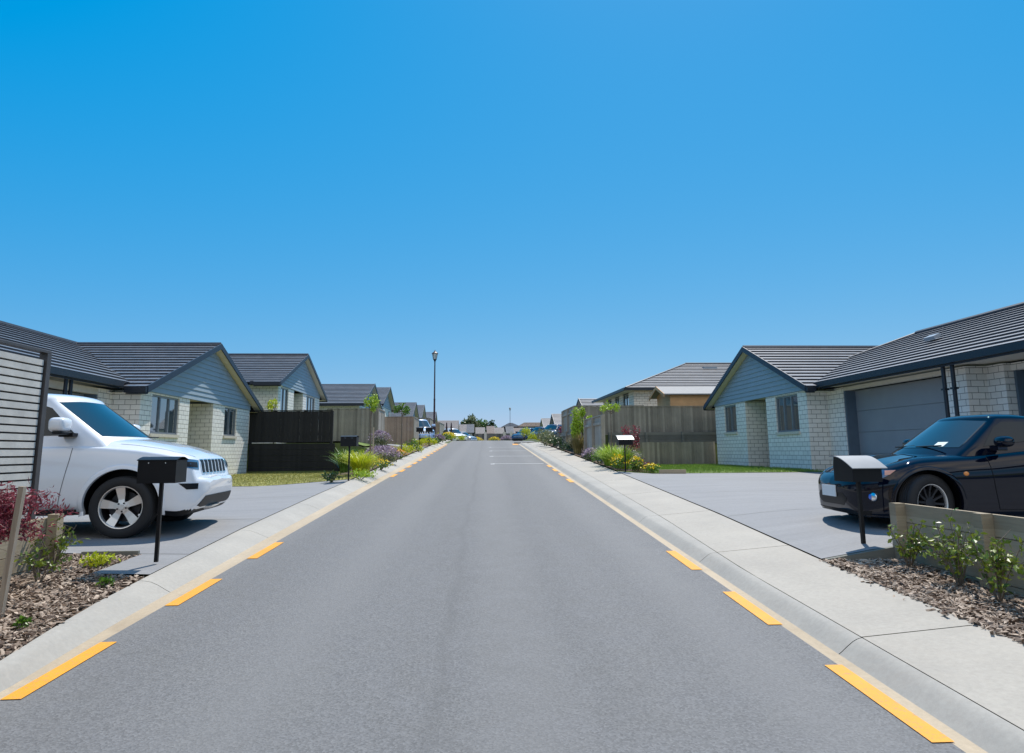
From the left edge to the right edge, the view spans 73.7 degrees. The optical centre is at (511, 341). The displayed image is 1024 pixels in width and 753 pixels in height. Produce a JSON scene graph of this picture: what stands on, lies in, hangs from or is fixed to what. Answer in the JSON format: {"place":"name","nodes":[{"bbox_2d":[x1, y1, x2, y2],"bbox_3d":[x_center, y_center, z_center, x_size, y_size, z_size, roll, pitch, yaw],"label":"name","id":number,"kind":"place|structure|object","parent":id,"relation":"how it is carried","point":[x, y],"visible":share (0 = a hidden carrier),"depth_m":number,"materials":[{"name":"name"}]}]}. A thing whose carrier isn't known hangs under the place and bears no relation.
{"place":"outdoors","nodes":[
{"label":"outdoors","id":0,"kind":"place"},
{"bbox_2d":[35,479,350,553],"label":"driveway","id":1,"kind":"structure","parent":0,"point":[196,531],"depth_m":9.49,"materials":[{"name":"concrete"}]},
{"bbox_2d":[36,394,231,537],"bbox_3d":[-6.359,1.609,9.047,4.830,1.802,2.380,1,-9,-8],"label":"parked car","id":2,"kind":"object","parent":1,"relation":"on","point":[94,451],"visible":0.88,"depth_m":8.36,"materials":[{"name":"white paint"}]},
{"bbox_2d":[231,458,399,485],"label":"lawn","id":3,"kind":"structure","parent":0,"point":[254,483],"depth_m":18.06,"materials":[{"name":"green plant"}]},
{"bbox_2d":[337,449,386,474],"bbox_3d":[-4.038,3.256,18.414,1.647,0.699,1.673,0,-9,-3],"label":"grass tuft","id":4,"kind":"object","parent":3,"relation":"on","point":[357,463],"visible":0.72,"depth_m":18.17,"materials":[{"name":"green plant"}]},
{"bbox_2d":[0,441,965,752],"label":"road","id":5,"kind":"structure","parent":0,"point":[476,597],"depth_m":4.42,"materials":[{"name":"grey asphalt"}]},
{"bbox_2d":[0,642,115,699],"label":"yellow line","id":6,"kind":"object","parent":5,"relation":"on","point":[37,683],"visible":1,"depth_m":4.13,"materials":[{"name":"paint"}]},
{"bbox_2d":[165,579,220,605],"bbox_3d":[-2.832,2.240,6.117,0.110,0.042,0.962,0,-9,-2],"label":"yellow line","id":7,"kind":"object","parent":5,"relation":"on","point":[192,593],"visible":1,"depth_m":6.07,"materials":[{"name":"paint"}]},
{"bbox_2d":[0,441,451,698],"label":"channel","id":8,"kind":"object","parent":5,"relation":"on","point":[140,614],"visible":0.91,"depth_m":6.36,"materials":[{"name":"concrete"}]},
{"bbox_2d":[247,542,282,558],"bbox_3d":[-2.907,2.473,8.089,0.110,0.045,1.032,0,-9,-2],"label":"yellow line","id":9,"kind":"object","parent":5,"relation":"on","point":[265,550],"visible":1,"depth_m":8.05,"materials":[{"name":"paint"}]},
{"bbox_2d":[667,551,701,569],"bbox_3d":[1.851,2.368,7.402,0.110,0.044,1.012,0,-9,-2],"label":"yellow line","id":10,"kind":"object","parent":5,"relation":"on","point":[685,561],"visible":1,"depth_m":7.35,"materials":[{"name":"paint"}]},
{"bbox_2d":[724,592,781,624],"bbox_3d":[1.923,2.146,5.519,0.110,0.042,0.982,0,-9,-2],"label":"yellow line","id":11,"kind":"object","parent":5,"relation":"on","point":[754,609],"visible":1,"depth_m":5.46,"materials":[{"name":"paint"}]},
{"bbox_2d":[519,444,987,752],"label":"channel","id":12,"kind":"object","parent":5,"relation":"on","point":[963,743],"visible":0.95,"depth_m":4.48,"materials":[{"name":"concrete"}]},
{"bbox_2d":[825,665,953,741],"bbox_3d":[1.993,1.930,3.691,0.110,0.044,1.022,0,-9,-2],"label":"yellow line","id":13,"kind":"object","parent":5,"relation":"on","point":[913,721],"visible":1,"depth_m":3.58,"materials":[{"name":"paint"}]},
{"bbox_2d":[0,0,1023,426],"label":"sky","id":14,"kind":"structure","parent":0,"point":[560,202],"materials":[{"name":"blue"}]},
{"bbox_2d":[65,435,1023,730],"bbox_3d":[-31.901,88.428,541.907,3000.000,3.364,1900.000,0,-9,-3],"label":"ground","id":15,"kind":"structure","parent":0,"point":[337,447],"depth_m":17.48,"materials":[{"name":"grey concrete"}]},
{"bbox_2d":[0,514,63,579],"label":"retaining wall","id":16,"kind":"structure","parent":15,"relation":"on","point":[23,546],"depth_m":6.40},
{"bbox_2d":[0,553,146,659],"bbox_3d":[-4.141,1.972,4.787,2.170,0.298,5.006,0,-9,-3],"label":"bark mulch","id":17,"kind":"object","parent":15,"relation":"on","point":[70,571],"visible":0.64,"depth_m":5.57,"materials":[{"name":"brown wood"}]},
{"bbox_2d":[0,486,26,617],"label":"garden stake","id":18,"kind":"object","parent":17,"relation":"on","point":[12,543],"visible":0.9,"depth_m":5.02,"materials":[{"name":"brown wood"}]},
{"bbox_2d":[11,615,33,628],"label":"shrub","id":19,"kind":"object","parent":17,"relation":"on","point":[22,621],"visible":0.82,"depth_m":4.71,"materials":[{"name":"green plant"}]},
{"bbox_2d":[0,339,51,519],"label":"privacy screen","id":20,"kind":"object","parent":17,"relation":"on","point":[24,384],"visible":0.67,"depth_m":6.53,"materials":[{"name":"grey wood"}]},
{"bbox_2d":[2,540,71,582],"bbox_3d":[-4.150,1.911,5.867,0.550,0.427,0.426,0,-9,-3],"label":"leafy shrub","id":21,"kind":"object","parent":17,"relation":"on","point":[39,564],"visible":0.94,"depth_m":5.93,"materials":[{"name":"green plant"}]},
{"bbox_2d":[0,476,78,543],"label":"maple tree","id":22,"kind":"object","parent":17,"relation":"on","point":[7,503],"visible":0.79,"depth_m":5.49,"materials":[{"name":"red plant"}]},
{"bbox_2d":[32,517,87,572],"bbox_3d":[-4.358,1.923,6.469,0.516,0.536,0.470,0,-9,-3],"label":"leafy shrub","id":23,"kind":"object","parent":17,"relation":"on","point":[62,540],"visible":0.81,"depth_m":6.48,"materials":[{"name":"green plant"}]},
{"bbox_2d":[95,576,114,588],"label":"shrub","id":24,"kind":"object","parent":17,"relation":"on","point":[105,581],"visible":0.95,"depth_m":5.89,"materials":[{"name":"green plant"}]},
{"bbox_2d":[26,558,128,576],"bbox_3d":[-6.156,2.213,6.646,4.495,0.072,0.970,0,-9,-3],"label":"garden bed","id":25,"kind":"object","parent":15,"relation":"on","point":[80,566],"depth_m":6.53,"materials":[{"name":"brown wood"}]},
{"bbox_2d":[79,551,120,568],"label":"shrub","id":26,"kind":"object","parent":25,"relation":"on","point":[100,560],"visible":0.96,"depth_m":6.63,"materials":[{"name":"green plant"}]},
{"bbox_2d":[81,550,139,557],"bbox_3d":[-4.244,2.267,7.218,0.580,0.090,0.042,0,-9,-3],"label":"edging board","id":27,"kind":"object","parent":25,"relation":"on","point":[131,553],"visible":0.43,"depth_m":7.21,"materials":[{"name":"grey wood"}]},
{"bbox_2d":[0,320,263,474],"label":"brick house","id":28,"kind":"structure","parent":15,"relation":"on","point":[201,395],"depth_m":20.40,"materials":[{"name":"grey tile"}]},
{"bbox_2d":[149,394,178,437],"bbox_3d":[-9.770,2.131,19.197,0.145,1.140,1.810,0,-9,-3],"label":"window","id":29,"kind":"structure","parent":28,"relation":"in","point":[164,411],"depth_m":19.24,"materials":[{"name":"glass"}]},
{"bbox_2d":[223,407,236,438],"bbox_3d":[-10.074,2.933,24.361,0.145,1.070,1.300,0,-9,-3],"label":"window","id":30,"kind":"structure","parent":28,"relation":"in","point":[230,414],"depth_m":24.45,"materials":[{"name":"grey glass"}]},
{"bbox_2d":[94,554,188,573],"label":"concrete slab","id":31,"kind":"structure","parent":15,"relation":"on","point":[143,564],"depth_m":6.72,"materials":[{"name":"concrete"}]},
{"bbox_2d":[136,456,188,561],"bbox_3d":[-3.530,1.680,6.846,0.376,1.029,0.344,1,-9,-7],"label":"mailbox","id":32,"kind":"object","parent":31,"relation":"on","point":[161,471],"visible":1,"depth_m":6.77,"materials":[{"name":"black metal"}]},
{"bbox_2d":[0,440,449,691],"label":"kerb","id":33,"kind":"structure","parent":15,"relation":"on","point":[53,644],"depth_m":6.07,"materials":[{"name":"concrete"}]},
{"bbox_2d":[349,468,376,479],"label":"shrub","id":34,"kind":"object","parent":33,"relation":"on","point":[364,474],"visible":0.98,"depth_m":16.93,"materials":[{"name":"green plant"}]},
{"bbox_2d":[228,353,327,435],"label":"brick house","id":35,"kind":"structure","parent":15,"relation":"on","point":[289,381],"depth_m":33.05,"materials":[{"name":"grey tile"}]},
{"bbox_2d":[280,387,287,409],"bbox_3d":[-10.483,2.833,31.345,0.145,1.340,1.360,0,-9,-3],"label":"window","id":36,"kind":"structure","parent":35,"relation":"in","point":[284,392],"depth_m":31.50,"materials":[{"name":"grey glass"}]},
{"bbox_2d":[306,396,313,409],"bbox_3d":[-10.782,3.606,36.428,0.145,1.240,2.060,0,-9,-3],"label":"window","id":37,"kind":"structure","parent":35,"relation":"in","point":[309,401],"depth_m":36.54,"materials":[{"name":"glass"}]},
{"bbox_2d":[248,443,334,470],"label":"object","id":38,"kind":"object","parent":15,"relation":"on","point":[266,457],"depth_m":26.51,"materials":[{"name":"black wood"}]},
{"bbox_2d":[248,410,333,444],"bbox_3d":[-8.652,3.384,26.795,3.230,1.335,0.145,0,-9,-3],"label":"paling fence","id":39,"kind":"object","parent":38,"relation":"on","point":[271,426],"visible":1,"depth_m":26.76,"materials":[{"name":"black wood"}]},
{"bbox_2d":[321,470,342,482],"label":"shrub","id":40,"kind":"object","parent":15,"relation":"on","point":[332,475],"visible":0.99,"depth_m":16.19,"materials":[{"name":"green plant"}]},
{"bbox_2d":[340,436,358,480],"bbox_3d":[-3.937,2.829,16.510,0.396,1.079,0.344,0,-9,-3],"label":"mailbox","id":41,"kind":"object","parent":15,"relation":"on","point":[349,441],"visible":1,"depth_m":16.43,"materials":[{"name":"black metal"}]},
{"bbox_2d":[319,384,382,434],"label":"gable house","id":42,"kind":"structure","parent":15,"relation":"on","point":[346,395],"depth_m":46.68,"materials":[{"name":"tile"}]},
{"bbox_2d":[326,408,377,445],"bbox_3d":[-7.129,3.904,30.433,2.240,1.805,0.145,0,-9,-3],"label":"paling fence","id":43,"kind":"object","parent":15,"relation":"on","point":[348,421],"visible":0.62,"depth_m":30.43,"materials":[{"name":"grey wood"}]},
{"bbox_2d":[338,445,416,474],"bbox_3d":[-4.982,4.456,26.332,1.340,1.002,15.131,0,-9,-2],"label":"garden bed","id":44,"kind":"object","parent":15,"relation":"on","point":[385,459],"visible":0.16,"depth_m":27.63,"materials":[{"name":"brown soil"}]},
{"bbox_2d":[329,446,358,472],"bbox_3d":[-5.062,3.562,20.588,1.433,0.842,1.402,0,-9,-3],"label":"strap leaf plant","id":45,"kind":"object","parent":44,"relation":"on","point":[343,467],"visible":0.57,"depth_m":20.44,"materials":[{"name":"green plant"}]},
{"bbox_2d":[364,394,380,466],"bbox_3d":[-4.484,2.888,21.952,0.455,2.468,0.573,-7,-11,35],"label":"young tree","id":46,"kind":"object","parent":44,"relation":"on","point":[372,404],"visible":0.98,"depth_m":22.02,"materials":[{"name":"green plant"}]},
{"bbox_2d":[366,430,390,445],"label":"shrub","id":47,"kind":"object","parent":44,"relation":"on","point":[378,438],"visible":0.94,"depth_m":28.84,"materials":[{"name":"purple plant"}]},
{"bbox_2d":[372,458,392,469],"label":"shrub","id":48,"kind":"object","parent":44,"relation":"on","point":[384,464],"visible":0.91,"depth_m":20.33,"materials":[{"name":"green plant"}]},
{"bbox_2d":[371,445,401,463],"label":"shrub","id":49,"kind":"object","parent":44,"relation":"on","point":[390,455],"visible":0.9,"depth_m":22.97,"materials":[{"name":"purple plant"}]},
{"bbox_2d":[393,402,410,451],"bbox_3d":[-4.488,3.662,27.827,0.750,2.314,0.646,-4,-10,19],"label":"young tree","id":50,"kind":"object","parent":44,"relation":"on","point":[398,408],"visible":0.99,"depth_m":27.85,"materials":[{"name":"green plant"}]},
{"bbox_2d":[377,408,384,444],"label":"paling fence","id":51,"kind":"object","parent":15,"relation":"on","point":[381,419],"visible":0.38,"depth_m":31.61,"materials":[{"name":"grey wood"}]},
{"bbox_2d":[377,387,394,423],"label":"gable house","id":52,"kind":"structure","parent":15,"relation":"on","point":[386,398],"depth_m":58.89,"materials":[{"name":"brick"}]},
{"bbox_2d":[384,416,413,444],"bbox_3d":[-6.833,5.254,39.364,2.280,1.785,0.145,0,-9,-3],"label":"paling fence","id":53,"kind":"object","parent":15,"relation":"on","point":[392,428],"visible":0.48,"depth_m":39.36,"materials":[{"name":"wood"}]},
{"bbox_2d":[391,402,418,435],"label":"gable house","id":54,"kind":"structure","parent":15,"relation":"on","point":[413,411],"depth_m":70.38,"materials":[{"name":"brick"}]},
{"bbox_2d":[413,417,418,441],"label":"paling fence","id":55,"kind":"object","parent":15,"relation":"on","point":[415,433],"visible":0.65,"depth_m":40.58,"materials":[{"name":"grey wood"}]},
{"bbox_2d":[400,419,435,440],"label":"parked car","id":56,"kind":"object","parent":15,"relation":"on","point":[423,423],"visible":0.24,"depth_m":45.40,"materials":[{"name":"blue paint"}]},
{"bbox_2d":[437,420,458,429],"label":"gable house","id":57,"kind":"structure","parent":15,"relation":"on","point":[455,423],"depth_m":115.27,"materials":[{"name":"brick"}]},
{"bbox_2d":[444,428,467,440],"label":"parked car","id":58,"kind":"object","parent":15,"relation":"on","point":[457,432],"visible":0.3,"depth_m":77.12,"materials":[{"name":"white paint"}]},
{"bbox_2d":[464,413,481,435],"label":"tree","id":59,"kind":"object","parent":15,"relation":"on","point":[472,418],"visible":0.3,"depth_m":169.68,"materials":[{"name":"green plant"}]},
{"bbox_2d":[474,433,516,440],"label":"paling fence","id":60,"kind":"object","parent":15,"relation":"on","point":[481,436],"visible":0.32,"depth_m":116.86,"materials":[{"name":"grey wood"}]},
{"bbox_2d":[511,428,533,440],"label":"parked car","id":61,"kind":"object","parent":15,"relation":"on","point":[518,436],"visible":0.33,"depth_m":76.89,"materials":[{"name":"blue paint"}]},
{"bbox_2d":[517,422,539,427],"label":"long house","id":62,"kind":"structure","parent":15,"relation":"on","point":[530,424],"depth_m":157.99,"materials":[{"name":"tile"}]},
{"bbox_2d":[537,424,561,439],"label":"parked car","id":63,"kind":"object","parent":15,"relation":"on","point":[553,427],"visible":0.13,"depth_m":74.15,"materials":[{"name":"blue paint"}]},
{"bbox_2d":[549,414,561,424],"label":"gable house","id":64,"kind":"structure","parent":15,"relation":"on","point":[555,419],"depth_m":77.96,"materials":[{"name":"brick"}]},
{"bbox_2d":[553,431,572,451],"bbox_3d":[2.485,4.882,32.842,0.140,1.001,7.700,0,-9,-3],"label":"shrub","id":65,"kind":"object","parent":15,"relation":"on","point":[565,435],"visible":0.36,"depth_m":32.49,"materials":[{"name":"green plant"}]},
{"bbox_2d":[576,398,602,404],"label":"gable house","id":66,"kind":"structure","parent":15,"relation":"on","point":[584,401],"depth_m":52.12,"materials":[{"name":"brick"}]},
{"bbox_2d":[540,438,650,471],"bbox_3d":[2.827,5.087,32.017,1.090,1.299,27.429,0,-9,-2],"label":"garden bed","id":67,"kind":"object","parent":15,"relation":"on","point":[579,454],"visible":0.2,"depth_m":27.01,"materials":[{"name":"brown soil"}]},
{"bbox_2d":[561,406,573,432],"bbox_3d":[2.847,4.271,34.515,0.155,1.735,4.240,0,-9,-3],"label":"paling fence","id":68,"kind":"object","parent":67,"relation":"on","point":[566,420],"visible":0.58,"depth_m":34.63,"materials":[{"name":"grey wood"}]},
{"bbox_2d":[568,432,583,453],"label":"grass tuft","id":69,"kind":"object","parent":67,"relation":"on","point":[577,446],"visible":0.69,"depth_m":27.72,"materials":[{"name":"green plant"}]},
{"bbox_2d":[570,406,591,449],"bbox_3d":[2.947,3.732,28.425,1.093,2.058,0.748,0,-9,-3],"label":"young tree","id":70,"kind":"object","parent":67,"relation":"on","point":[576,424],"visible":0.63,"depth_m":28.48,"materials":[{"name":"green plant"}]},
{"bbox_2d":[582,447,597,461],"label":"shrub","id":71,"kind":"object","parent":67,"relation":"on","point":[587,450],"visible":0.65,"depth_m":23.44,"materials":[{"name":"purple plant"}]},
{"bbox_2d":[583,414,604,463],"bbox_3d":[3.069,3.707,25.608,0.155,1.705,3.800,0,-9,-3],"label":"fence panel","id":72,"kind":"object","parent":67,"relation":"on","point":[594,432],"visible":0.67,"depth_m":25.43,"materials":[{"name":"grey wood"}]},
{"bbox_2d":[590,443,625,466],"bbox_3d":[3.000,3.457,20.753,1.417,0.747,1.513,0,-9,-3],"label":"grass tuft","id":73,"kind":"object","parent":67,"relation":"on","point":[606,460],"visible":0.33,"depth_m":20.56,"materials":[{"name":"green plant"}]},
{"bbox_2d":[599,400,620,466],"bbox_3d":[2.895,2.716,20.110,0.544,2.011,0.636,7,-12,-37],"label":"young tree","id":74,"kind":"object","parent":67,"relation":"on","point":[610,408],"visible":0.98,"depth_m":20.17,"materials":[{"name":"green plant"}]},
{"bbox_2d":[609,453,627,471],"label":"shrub","id":75,"kind":"object","parent":67,"relation":"on","point":[621,464],"visible":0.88,"depth_m":18.61,"materials":[{"name":"green plant"}]},
{"bbox_2d":[601,445,643,468],"bbox_3d":[3.139,3.315,19.645,1.516,0.763,1.498,0,-9,-3],"label":"grass tuft","id":76,"kind":"object","parent":67,"relation":"on","point":[630,456],"visible":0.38,"depth_m":19.45,"materials":[{"name":"green plant"}]},
{"bbox_2d":[621,425,640,454],"bbox_3d":[3.434,3.081,19.657,0.566,1.339,0.906,-3,-9,14],"label":"maple tree","id":77,"kind":"object","parent":67,"relation":"on","point":[635,443],"visible":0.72,"depth_m":19.76,"materials":[{"name":"red plant"}]},
{"bbox_2d":[627,456,644,472],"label":"shrub","id":78,"kind":"object","parent":67,"relation":"on","point":[634,466],"visible":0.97,"depth_m":18.67,"materials":[{"name":"green plant"}]},
{"bbox_2d":[640,463,660,473],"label":"shrub","id":79,"kind":"object","parent":67,"relation":"on","point":[651,467],"visible":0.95,"depth_m":18.47,"materials":[{"name":"green plant"}]},
{"bbox_2d":[574,405,643,437],"bbox_3d":[4.658,3.890,32.550,3.380,1.635,0.145,0,-9,-3],"label":"paling fence","id":80,"kind":"object","parent":15,"relation":"on","point":[593,410],"visible":0.15,"depth_m":32.54,"materials":[{"name":"wood"}]},
{"bbox_2d":[592,363,730,405],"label":"hip roof house","id":81,"kind":"structure","parent":15,"relation":"on","point":[686,374],"depth_m":37.39,"materials":[{"name":"brick"}]},
{"bbox_2d":[608,442,715,464],"bbox_3d":[6.012,4.572,27.356,4.320,1.051,0.140,0,-9,-3],"label":"paling fence","id":82,"kind":"object","parent":15,"relation":"on","point":[668,453],"visible":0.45,"depth_m":27.35,"materials":[{"name":"brown wood"}]},
{"bbox_2d":[601,406,715,433],"bbox_3d":[6.359,3.338,28.584,5.250,1.235,0.155,0,-9,-3],"label":"paling fence","id":83,"kind":"object","parent":82,"relation":"on","point":[672,418],"visible":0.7,"depth_m":28.54,"materials":[{"name":"grey wood"}]},
{"bbox_2d":[608,432,716,442],"bbox_3d":[6.303,4.044,28.201,4.696,0.560,0.148,0,-9,-3],"label":"fence","id":84,"kind":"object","parent":15,"relation":"on","point":[671,436],"depth_m":28.25,"materials":[{"name":"brown wood"}]},
{"bbox_2d":[649,386,715,405],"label":"timber shed","id":85,"kind":"structure","parent":15,"relation":"on","point":[684,396],"depth_m":31.16,"materials":[{"name":"wood"}]},
{"bbox_2d":[528,442,1023,729],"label":"footpath","id":86,"kind":"structure","parent":15,"relation":"on","point":[978,664],"depth_m":5.02,"materials":[{"name":"concrete"}]},
{"bbox_2d":[520,442,1023,752],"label":"kerb","id":87,"kind":"structure","parent":86,"relation":"on","point":[986,730],"depth_m":4.46,"materials":[{"name":"concrete"}]},
{"bbox_2d":[825,546,894,561],"bbox_3d":[3.392,2.116,6.585,0.750,0.273,0.050,0,-9,-3],"label":"edging board","id":88,"kind":"object","parent":15,"relation":"on","point":[885,552],"visible":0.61,"depth_m":6.58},
{"bbox_2d":[703,302,1023,470],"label":"brick house","id":89,"kind":"structure","parent":15,"relation":"on","point":[813,407],"depth_m":18.96,"materials":[{"name":"beige brick"}]},
{"bbox_2d":[724,405,737,434],"bbox_3d":[8.278,2.981,25.794,0.145,1.080,1.230,0,-9,-3],"label":"window","id":90,"kind":"structure","parent":89,"relation":"in","point":[730,411],"depth_m":25.84,"materials":[{"name":"glass"}]},
{"bbox_2d":[775,394,800,434],"bbox_3d":[8.550,2.293,21.173,0.145,1.200,1.590,0,-9,-3],"label":"window","id":91,"kind":"structure","parent":89,"relation":"in","point":[787,406],"depth_m":21.22,"materials":[{"name":"grey glass"}]},
{"bbox_2d":[855,377,945,455],"bbox_3d":[9.727,2.195,16.859,0.060,2.300,4.100,0,-9,-3],"label":"garage door","id":92,"kind":"structure","parent":89,"relation":"in","point":[887,416],"depth_m":17.23,"materials":[{"name":"grey metal"}]},
{"bbox_2d":[819,557,1023,644],"bbox_3d":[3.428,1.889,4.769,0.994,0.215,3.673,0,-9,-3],"label":"bark mulch","id":93,"kind":"object","parent":15,"relation":"on","point":[875,568],"visible":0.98,"depth_m":5.27,"materials":[{"name":"brown wood"}]},
{"bbox_2d":[886,519,935,566],"bbox_3d":[3.644,1.855,6.216,0.453,0.473,0.382,-8,-12,40],"label":"leafy shrub","id":94,"kind":"object","parent":93,"relation":"on","point":[911,547],"visible":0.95,"depth_m":6.19,"materials":[{"name":"green plant"}]},
{"bbox_2d":[911,508,989,584],"bbox_3d":[3.617,1.705,5.619,0.548,0.638,0.572,-7,-11,35],"label":"leafy shrub","id":95,"kind":"object","parent":93,"relation":"on","point":[958,565],"visible":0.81,"depth_m":5.57,"materials":[{"name":"green plant"}]},
{"bbox_2d":[948,522,1023,601],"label":"leafy shrub","id":96,"kind":"object","parent":93,"relation":"on","point":[997,561],"visible":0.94,"depth_m":4.98,"materials":[{"name":"green plant"}]},
{"bbox_2d":[1010,553,1023,579],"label":"leafy shrub","id":97,"kind":"object","parent":93,"relation":"on","point":[1019,570],"visible":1,"depth_m":4.64,"materials":[{"name":"green plant"}]},
{"bbox_2d":[889,503,1023,596],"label":"retaining wall","id":98,"kind":"structure","parent":15,"relation":"on","point":[997,526],"depth_m":5.79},
{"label":"garden bed","id":99,"kind":"structure","parent":15,"relation":"on","visible":0},
{"bbox_2d":[432,351,437,433],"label":"street lamp","id":100,"kind":"object","parent":99,"relation":"on","point":[434,354],"visible":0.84,"depth_m":49.79,"materials":[{"name":"black metal"}]},
{"bbox_2d":[575,455,822,472],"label":"lawn","id":101,"kind":"structure","parent":0,"point":[712,471],"depth_m":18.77,"materials":[{"name":"green plant"}]},
{"bbox_2d":[615,435,633,471],"bbox_3d":[3.030,3.025,18.294,0.440,1.000,0.390,0,-9,-3],"label":"mailbox","id":102,"kind":"object","parent":101,"relation":"on","point":[624,440],"visible":0.98,"depth_m":18.23,"materials":[{"name":"black metal"}]},
{"bbox_2d":[617,471,892,558],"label":"driveway","id":103,"kind":"structure","parent":0,"point":[809,523],"depth_m":10.09,"materials":[{"name":"concrete"}]},
{"bbox_2d":[659,469,685,473],"bbox_3d":[4.282,3.500,18.226,0.700,0.140,0.100,-1,-9,5],"label":"edging log","id":104,"kind":"object","parent":103,"relation":"on","point":[677,471],"visible":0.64,"depth_m":18.18,"materials":[{"name":"brown wood"}]},
{"bbox_2d":[829,456,887,543],"bbox_3d":[3.566,1.658,6.979,0.380,0.960,0.390,1,-9,-7],"label":"mailbox","id":105,"kind":"object","parent":103,"relation":"on","point":[858,470],"visible":0.99,"depth_m":6.94,"materials":[{"name":"black metal"}]},
{"bbox_2d":[818,414,1023,517],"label":"sports car","id":106,"kind":"object","parent":103,"relation":"on","point":[974,463],"visible":0.81,"depth_m":7.53,"materials":[{"name":"black paint"}]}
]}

